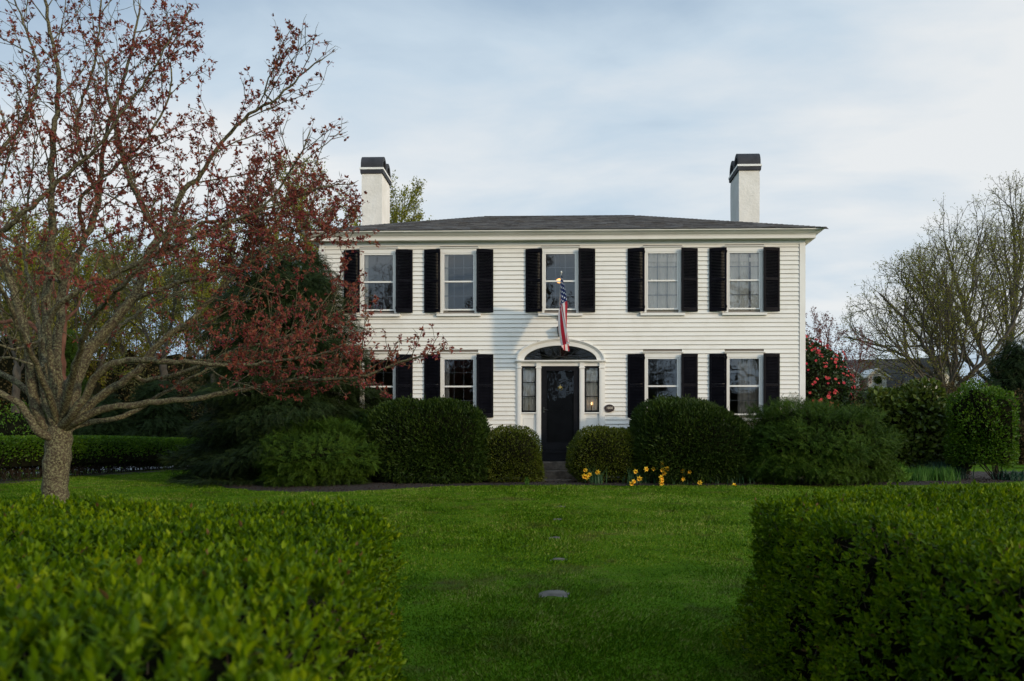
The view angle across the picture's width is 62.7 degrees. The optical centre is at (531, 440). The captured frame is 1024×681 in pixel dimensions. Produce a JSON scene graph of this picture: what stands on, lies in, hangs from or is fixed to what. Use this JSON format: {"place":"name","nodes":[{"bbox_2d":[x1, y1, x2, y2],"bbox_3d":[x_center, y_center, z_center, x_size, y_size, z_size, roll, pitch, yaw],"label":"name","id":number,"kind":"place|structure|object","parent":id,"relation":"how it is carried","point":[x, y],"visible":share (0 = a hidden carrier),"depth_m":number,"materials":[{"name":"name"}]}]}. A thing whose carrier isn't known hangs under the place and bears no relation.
{"place":"outdoors","nodes":[
{"label":"outdoors","id":0,"kind":"place"},
{"bbox_2d":[0,462,1023,680],"bbox_3d":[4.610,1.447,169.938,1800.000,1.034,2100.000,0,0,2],"label":"lawn","id":1,"kind":"structure","parent":0,"point":[1018,468],"depth_m":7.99,"materials":[{"name":"green plant"}]},
{"bbox_2d":[0,252,25,339],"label":"woodland tree","id":2,"kind":"object","parent":1,"relation":"on","point":[5,309],"visible":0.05,"depth_m":43.59,"materials":[{"name":"green plant"}]},
{"bbox_2d":[0,202,57,336],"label":"woodland tree","id":3,"kind":"object","parent":1,"relation":"on","point":[4,302],"visible":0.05,"depth_m":44.45,"materials":[{"name":"green plant"}]},
{"bbox_2d":[1,200,59,340],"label":"woodland tree","id":4,"kind":"object","parent":1,"relation":"on","point":[30,224],"visible":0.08,"depth_m":39.31,"materials":[{"name":"green plant"}]},
{"bbox_2d":[0,220,79,412],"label":"woodland tree","id":5,"kind":"object","parent":1,"relation":"on","point":[17,370],"visible":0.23,"depth_m":33.55,"materials":[{"name":"green plant"}]},
{"bbox_2d":[0,249,100,379],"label":"cedar tree","id":6,"kind":"object","parent":1,"relation":"on","point":[64,336],"visible":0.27,"depth_m":31.50,"materials":[{"name":"green plant"}]},
{"bbox_2d":[12,215,118,329],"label":"woodland tree","id":7,"kind":"object","parent":1,"relation":"on","point":[87,256],"visible":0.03,"depth_m":47.80,"materials":[{"name":"green plant"}]},
{"bbox_2d":[46,326,88,441],"bbox_3d":[-20.201,-1.889,36.475,2.960,6.308,2.920,0,0,39],"label":"arborvitae tree","id":8,"kind":"object","parent":1,"relation":"on","point":[71,348],"visible":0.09,"depth_m":36.36,"materials":[{"name":"green plant"}]},
{"bbox_2d":[0,310,137,413],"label":"thicket","id":9,"kind":"object","parent":1,"relation":"on","point":[6,365],"visible":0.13,"depth_m":39.04,"materials":[{"name":"green plant"}]},
{"bbox_2d":[2,222,161,387],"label":"woodland tree","id":10,"kind":"object","parent":1,"relation":"on","point":[101,323],"visible":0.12,"depth_m":40.41,"materials":[{"name":"green plant"}]},
{"bbox_2d":[67,254,96,337],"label":"woodland tree","id":11,"kind":"object","parent":1,"relation":"on","point":[84,298],"visible":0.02,"depth_m":64.17,"materials":[{"name":"green plant"}]},
{"bbox_2d":[0,468,176,483],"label":"mulch strip","id":12,"kind":"object","parent":1,"relation":"on","point":[87,474],"visible":0.27,"depth_m":22.82,"materials":[{"name":"brown wood"}]},
{"bbox_2d":[0,435,204,480],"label":"hedge","id":13,"kind":"object","parent":12,"relation":"on","point":[27,456],"visible":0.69,"depth_m":22.30,"materials":[{"name":"green plant"}]},
{"bbox_2d":[11,339,169,423],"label":"thicket","id":14,"kind":"object","parent":1,"relation":"on","point":[125,388],"visible":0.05,"depth_m":41.81,"materials":[{"name":"green plant"}]},
{"bbox_2d":[72,392,140,465],"bbox_3d":[-16.048,-0.325,31.373,3.313,3.120,3.348,0,0,27],"label":"hemlock tree","id":15,"kind":"object","parent":1,"relation":"on","point":[108,428],"visible":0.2,"depth_m":30.99,"materials":[{"name":"green plant"}]},
{"bbox_2d":[77,232,183,354],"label":"woodland tree","id":16,"kind":"object","parent":1,"relation":"on","point":[132,331],"visible":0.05,"depth_m":52.34,"materials":[{"name":"green plant"}]},
{"bbox_2d":[81,261,196,358],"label":"woodland tree","id":17,"kind":"object","parent":1,"relation":"on","point":[120,337],"visible":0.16,"depth_m":46.46,"materials":[{"name":"green plant"}]},
{"bbox_2d":[85,201,213,387],"bbox_3d":[-17.346,-4.834,38.753,6.332,11.614,4.186,0,0,14],"label":"woodland tree","id":18,"kind":"object","parent":1,"relation":"on","point":[105,260],"visible":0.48,"depth_m":38.41,"materials":[{"name":"green plant"}]},
{"bbox_2d":[93,326,209,391],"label":"thicket","id":19,"kind":"object","parent":1,"relation":"on","point":[155,367],"visible":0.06,"depth_m":45.17,"materials":[{"name":"green plant"}]},
{"bbox_2d":[112,377,203,464],"bbox_3d":[-14.255,-0.632,32.416,4.374,3.797,4.513,0,0,-37],"label":"hemlock tree","id":20,"kind":"object","parent":1,"relation":"on","point":[158,421],"visible":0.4,"depth_m":31.76,"materials":[{"name":"green plant"}]},
{"bbox_2d":[138,223,232,356],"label":"woodland tree","id":21,"kind":"object","parent":1,"relation":"on","point":[196,330],"visible":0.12,"depth_m":49.93,"materials":[{"name":"green plant"}]},
{"bbox_2d":[0,489,411,680],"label":"hedge","id":22,"kind":"object","parent":1,"relation":"on","point":[109,589],"visible":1,"depth_m":2.30,"materials":[{"name":"green plant"}]},
{"bbox_2d":[184,346,227,390],"bbox_3d":[-14.660,-1.756,40.120,6.316,6.266,6.451,0,0,33],"label":"spruce tree","id":23,"kind":"object","parent":1,"relation":"on","point":[204,376],"depth_m":39.53,"materials":[{"name":"green plant"}]},
{"bbox_2d":[182,285,230,350],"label":"woodland tree","id":24,"kind":"object","parent":1,"relation":"on","point":[203,330],"visible":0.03,"depth_m":57.63,"materials":[{"name":"green plant"}]},
{"bbox_2d":[174,216,259,381],"bbox_3d":[-13.651,-4.509,36.472,4.930,11.042,2.872,0,0,33],"label":"woodland tree","id":25,"kind":"object","parent":1,"relation":"on","point":[200,286],"visible":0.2,"depth_m":36.27,"materials":[{"name":"green plant"}]},
{"bbox_2d":[0,0,462,506],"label":"crabapple tree","id":26,"kind":"object","parent":1,"relation":"on","point":[65,406],"visible":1,"depth_m":9.75,"materials":[{"name":"red plant"}]},
{"bbox_2d":[152,241,390,487],"bbox_3d":[-5.802,-1.676,19.205,5.173,5.598,5.436,0,0,2],"label":"cypress tree","id":27,"kind":"object","parent":1,"relation":"on","point":[245,419],"visible":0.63,"depth_m":17.98,"materials":[{"name":"green plant"}]},
{"bbox_2d":[235,152,402,281],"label":"leafy tree","id":28,"kind":"object","parent":1,"relation":"on","point":[301,235],"visible":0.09,"depth_m":45.75,"materials":[{"name":"red plant"}]},
{"bbox_2d":[359,170,430,224],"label":"leafy tree","id":29,"kind":"object","parent":1,"relation":"on","point":[395,215],"visible":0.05,"depth_m":54.75,"materials":[{"name":"green plant"}]},
{"bbox_2d":[539,590,569,596],"bbox_3d":[0.195,1.403,7.411,0.332,0.088,0.559,0,0,2],"label":"stepping stone","id":30,"kind":"object","parent":1,"relation":"on","point":[559,593],"visible":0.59,"depth_m":7.51,"materials":[{"name":"grey stone"}]},
{"bbox_2d":[531,462,584,481],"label":"stone steps","id":31,"kind":"structure","parent":1,"relation":"on","point":[555,471],"depth_m":18.88,"materials":[{"name":"stone"}]},
{"bbox_2d":[301,154,827,477],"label":"colonial house","id":32,"kind":"structure","parent":1,"relation":"on","point":[712,310],"depth_m":19.96,"materials":[{"name":"white paint"}]},
{"bbox_2d":[344,247,412,316],"bbox_3d":[-3.661,-3.786,20.082,1.657,1.643,0.241,0,0,2],"label":"window","id":33,"kind":"structure","parent":32,"relation":"in","point":[381,264],"depth_m":20.06,"materials":[{"name":"paint"}]},
{"bbox_2d":[344,352,412,413],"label":"window","id":34,"kind":"structure","parent":32,"relation":"in","point":[402,386],"depth_m":20.02,"materials":[{"name":"paint"}]},
{"bbox_2d":[424,247,492,315],"bbox_3d":[-1.736,-3.786,20.032,1.657,1.643,0.241,0,0,2],"label":"window","id":35,"kind":"structure","parent":32,"relation":"in","point":[439,286],"depth_m":19.99,"materials":[{"name":"paint"}]},
{"bbox_2d":[424,352,492,416],"bbox_3d":[-1.736,-1.286,20.040,1.657,1.643,0.258,0,0,2],"label":"window","id":36,"kind":"structure","parent":32,"relation":"in","point":[436,372],"depth_m":19.98,"materials":[{"name":"paint"}]},
{"bbox_2d":[526,246,594,315],"bbox_3d":[0.683,-3.786,19.968,1.657,1.643,0.241,0,0,2],"label":"window","id":37,"kind":"structure","parent":32,"relation":"in","point":[538,290],"depth_m":19.91,"materials":[{"name":"paint"}]},
{"bbox_2d":[542,366,578,450],"bbox_3d":[0.684,-0.764,20.017,0.890,2.019,0.184,0,0,2],"label":"front door","id":38,"kind":"structure","parent":32,"relation":"in","point":[560,384],"depth_m":20.06,"materials":[{"name":"black wood"}]},
{"bbox_2d":[558,271,568,350],"bbox_3d":[0.731,-2.881,19.264,0.264,1.738,1.447,0,0,2],"label":"american flag","id":39,"kind":"object","parent":32,"relation":"attached to","point":[562,326],"visible":1,"depth_m":18.68,"materials":[{"name":"fabric"}]},
{"bbox_2d":[628,246,697,315],"bbox_3d":[3.102,-3.786,19.905,1.657,1.643,0.241,0,0,2],"label":"window","id":40,"kind":"structure","parent":32,"relation":"in","point":[665,271],"depth_m":19.89,"materials":[{"name":"paint"}]},
{"bbox_2d":[628,351,697,416],"bbox_3d":[3.103,-1.286,19.924,1.657,1.643,0.280,0,0,2],"label":"window","id":41,"kind":"structure","parent":32,"relation":"in","point":[638,364],"depth_m":19.86,"materials":[{"name":"paint"}]},
{"bbox_2d":[709,245,779,314],"bbox_3d":[5.026,-3.786,19.854,1.657,1.643,0.241,0,0,2],"label":"window","id":42,"kind":"structure","parent":32,"relation":"in","point":[733,294],"depth_m":19.83,"materials":[{"name":"paint"}]},
{"bbox_2d":[709,351,779,420],"bbox_3d":[5.028,-1.286,19.927,1.657,1.643,0.386,0,0,2],"label":"window","id":43,"kind":"structure","parent":32,"relation":"in","point":[769,363],"depth_m":19.83,"materials":[{"name":"paint"}]},
{"bbox_2d":[212,471,1023,491],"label":"mulch bed","id":44,"kind":"object","parent":1,"relation":"on","point":[352,487],"visible":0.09,"depth_m":17.50,"materials":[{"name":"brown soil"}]},
{"bbox_2d":[246,413,385,487],"bbox_3d":[-4.563,0.222,17.736,3.106,1.782,2.824,0,0,2],"label":"juniper bush","id":45,"kind":"object","parent":44,"relation":"on","point":[336,450],"visible":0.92,"depth_m":16.98,"materials":[{"name":"green plant"}]},
{"bbox_2d":[343,407,378,473],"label":"juniper bush","id":46,"kind":"object","parent":44,"relation":"on","point":[359,421],"depth_m":18.77,"materials":[{"name":"green plant"}]},
{"bbox_2d":[359,395,493,484],"bbox_3d":[-2.272,-0.009,18.399,3.109,2.030,2.214,0,0,2],"label":"yew bush","id":47,"kind":"object","parent":44,"relation":"on","point":[437,438],"visible":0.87,"depth_m":17.61,"materials":[{"name":"green plant"}]},
{"bbox_2d":[480,424,546,482],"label":"boxwood bush","id":48,"kind":"object","parent":44,"relation":"on","point":[516,453],"visible":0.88,"depth_m":17.86,"materials":[{"name":"green plant"}]},
{"bbox_2d":[582,465,606,483],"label":"daffodil clump","id":49,"kind":"object","parent":44,"relation":"on","point":[596,479],"visible":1,"depth_m":17.53,"materials":[{"name":"green plant"}]},
{"bbox_2d":[565,423,643,482],"bbox_3d":[1.642,0.288,18.315,1.852,1.327,1.557,0,0,2],"label":"boxwood bush","id":50,"kind":"object","parent":44,"relation":"on","point":[607,449],"visible":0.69,"depth_m":17.79,"materials":[{"name":"green plant"}]},
{"bbox_2d":[622,465,641,485],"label":"daffodil clump","id":51,"kind":"object","parent":44,"relation":"on","point":[632,481],"visible":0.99,"depth_m":17.56,"materials":[{"name":"yellow plant"}]},
{"bbox_2d":[628,466,654,483],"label":"daffodil clump","id":52,"kind":"object","parent":44,"relation":"on","point":[644,469],"visible":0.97,"depth_m":17.60,"materials":[{"name":"yellow plant"}]},
{"bbox_2d":[646,462,669,485],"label":"daffodil clump","id":53,"kind":"object","parent":44,"relation":"on","point":[661,480],"visible":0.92,"depth_m":17.39,"materials":[{"name":"yellow plant"}]},
{"bbox_2d":[668,469,693,483],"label":"daffodil clump","id":54,"kind":"object","parent":44,"relation":"on","point":[683,479],"visible":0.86,"depth_m":17.53,"materials":[{"name":"yellow plant"}]},
{"bbox_2d":[626,393,761,484],"bbox_3d":[3.406,-0.038,18.190,3.024,2.067,2.156,0,0,2],"label":"yew bush","id":55,"kind":"object","parent":44,"relation":"on","point":[696,437],"visible":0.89,"depth_m":17.47,"materials":[{"name":"green plant"}]},
{"bbox_2d":[687,476,704,484],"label":"daffodil clump","id":56,"kind":"object","parent":44,"relation":"on","point":[699,482],"visible":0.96,"depth_m":17.50,"materials":[{"name":"yellow plant"}]},
{"bbox_2d":[724,467,743,485],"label":"daffodil clump","id":57,"kind":"object","parent":44,"relation":"on","point":[732,482],"visible":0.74,"depth_m":17.55,"materials":[{"name":"green plant"}]},
{"bbox_2d":[739,474,754,484],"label":"daffodil clump","id":58,"kind":"object","parent":44,"relation":"on","point":[749,481],"visible":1,"depth_m":17.47,"materials":[{"name":"green plant"}]},
{"bbox_2d":[737,392,907,486],"bbox_3d":[6.057,0.018,18.114,3.859,2.150,3.089,0,0,2],"label":"juniper bush","id":59,"kind":"object","parent":44,"relation":"on","point":[818,440],"visible":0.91,"depth_m":17.23,"materials":[{"name":"green plant"}]},
{"bbox_2d":[805,334,857,408],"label":"camellia bush","id":60,"kind":"object","parent":44,"relation":"on","point":[825,374],"visible":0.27,"depth_m":21.72,"materials":[{"name":"green plant"}]},
{"bbox_2d":[879,461,912,481],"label":"lime plant","id":61,"kind":"object","parent":44,"relation":"on","point":[904,478],"visible":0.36,"depth_m":18.03,"materials":[{"name":"green plant"}]},
{"bbox_2d":[861,376,951,472],"bbox_3d":[9.675,-0.296,21.275,2.688,2.659,2.649,0,0,2],"label":"rhododendron bush","id":62,"kind":"object","parent":44,"relation":"on","point":[916,416],"visible":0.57,"depth_m":20.40,"materials":[{"name":"green plant"}]},
{"bbox_2d":[907,467,933,481],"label":"daylily clump","id":63,"kind":"object","parent":44,"relation":"on","point":[918,475],"visible":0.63,"depth_m":18.50,"materials":[{"name":"green plant"}]},
{"bbox_2d":[914,465,938,479],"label":"daylily clump","id":64,"kind":"object","parent":44,"relation":"on","point":[926,470],"visible":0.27,"depth_m":18.96,"materials":[{"name":"green plant"}]},
{"bbox_2d":[921,466,951,480],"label":"daylily clump","id":65,"kind":"object","parent":44,"relation":"on","point":[938,475],"visible":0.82,"depth_m":18.59,"materials":[{"name":"green plant"}]},
{"bbox_2d":[913,460,962,476],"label":"iris clump","id":66,"kind":"object","parent":44,"relation":"on","point":[932,464],"visible":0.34,"depth_m":19.66,"materials":[{"name":"green plant"}]},
{"bbox_2d":[932,465,960,480],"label":"daylily clump","id":67,"kind":"object","parent":44,"relation":"on","point":[953,476],"visible":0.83,"depth_m":18.56,"materials":[{"name":"green plant"}]},
{"bbox_2d":[935,460,975,478],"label":"iris clump","id":68,"kind":"object","parent":44,"relation":"on","point":[964,473],"visible":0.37,"depth_m":19.60,"materials":[{"name":"green plant"}]},
{"bbox_2d":[946,459,972,474],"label":"brown shrub","id":69,"kind":"object","parent":44,"relation":"on","point":[967,472],"visible":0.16,"depth_m":19.88,"materials":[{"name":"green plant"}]},
{"bbox_2d":[942,378,1021,479],"bbox_3d":[10.287,-0.248,19.362,1.637,2.394,1.616,0,0,2],"label":"privet bush","id":70,"kind":"object","parent":44,"relation":"on","point":[981,419],"visible":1,"depth_m":18.89,"materials":[{"name":"green plant"}]},
{"bbox_2d":[990,468,1023,480],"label":"hellebore clump","id":71,"kind":"object","parent":44,"relation":"on","point":[1015,475],"visible":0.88,"depth_m":19.01,"materials":[{"name":"green plant"}]},
{"bbox_2d":[805,307,876,400],"bbox_3d":[9.389,-1.671,26.759,2.953,5.241,2.086,0,0,2],"label":"redbud tree","id":72,"kind":"object","parent":1,"relation":"on","point":[820,331],"visible":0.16,"depth_m":26.53,"materials":[{"name":"red plant"}]},
{"bbox_2d":[842,372,870,408],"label":"holly bush","id":73,"kind":"object","parent":1,"relation":"on","point":[860,398],"visible":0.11,"depth_m":29.51,"materials":[{"name":"green plant"}]},
{"bbox_2d":[718,479,1023,680],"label":"hedge","id":74,"kind":"object","parent":1,"relation":"on","point":[923,585],"visible":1,"depth_m":4.04,"materials":[{"name":"green plant"}]},
{"bbox_2d":[842,355,966,404],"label":"neighbor house","id":75,"kind":"structure","parent":1,"relation":"on","point":[873,382],"depth_m":45.85,"materials":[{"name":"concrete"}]},
{"bbox_2d":[874,376,881,384],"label":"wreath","id":76,"kind":"object","parent":75,"relation":"attached to","point":[877,380],"visible":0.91,"depth_m":45.05,"materials":[{"name":"green plant"}]},
{"bbox_2d":[895,370,953,392],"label":"thicket","id":77,"kind":"object","parent":1,"relation":"on","point":[921,380],"visible":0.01,"depth_m":35.93,"materials":[{"name":"green plant"}]},
{"bbox_2d":[836,224,1023,394],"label":"maple tree","id":78,"kind":"object","parent":1,"relation":"on","point":[946,300],"visible":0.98,"depth_m":40.66,"materials":[{"name":"brown plant"}]},
{"bbox_2d":[896,168,1023,382],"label":"maple tree","id":79,"kind":"object","parent":1,"relation":"on","point":[1016,232],"visible":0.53,"depth_m":46.06,"materials":[{"name":"brown plant"}]},
{"bbox_2d":[939,373,1023,464],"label":"thicket","id":80,"kind":"object","parent":1,"relation":"on","point":[1021,413],"visible":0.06,"depth_m":32.84,"materials":[{"name":"green plant"}]},
{"bbox_2d":[976,333,1023,463],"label":"spruce tree","id":81,"kind":"object","parent":1,"relation":"on","point":[1010,366],"visible":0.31,"depth_m":35.08,"materials":[{"name":"green plant"}]},
{"bbox_2d":[1014,420,1023,465],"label":"forsythia bush","id":82,"kind":"object","parent":1,"relation":"on","point":[1021,444],"visible":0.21,"depth_m":28.21,"materials":[{"name":"green plant"}]},
{"bbox_2d":[0,0,1023,388],"label":"sky","id":83,"kind":"structure","parent":0,"point":[859,115],"materials":[{"name":"white"}]},
{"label":"driveway","id":84,"kind":"structure","parent":0,"visible":0},
{"bbox_2d":[0,400,45,442],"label":"thicket","id":85,"kind":"object","parent":84,"relation":"on","point":[13,423],"visible":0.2,"depth_m":30.74,"materials":[{"name":"green plant"}]},
{"bbox_2d":[168,369,227,437],"bbox_3d":[-13.011,-0.978,33.527,3.909,3.794,2.614,0,0,2],"label":"thicket","id":86,"kind":"object","parent":84,"relation":"on","point":[185,393],"visible":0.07,"depth_m":32.76,"materials":[{"name":"green plant"}]}
]}

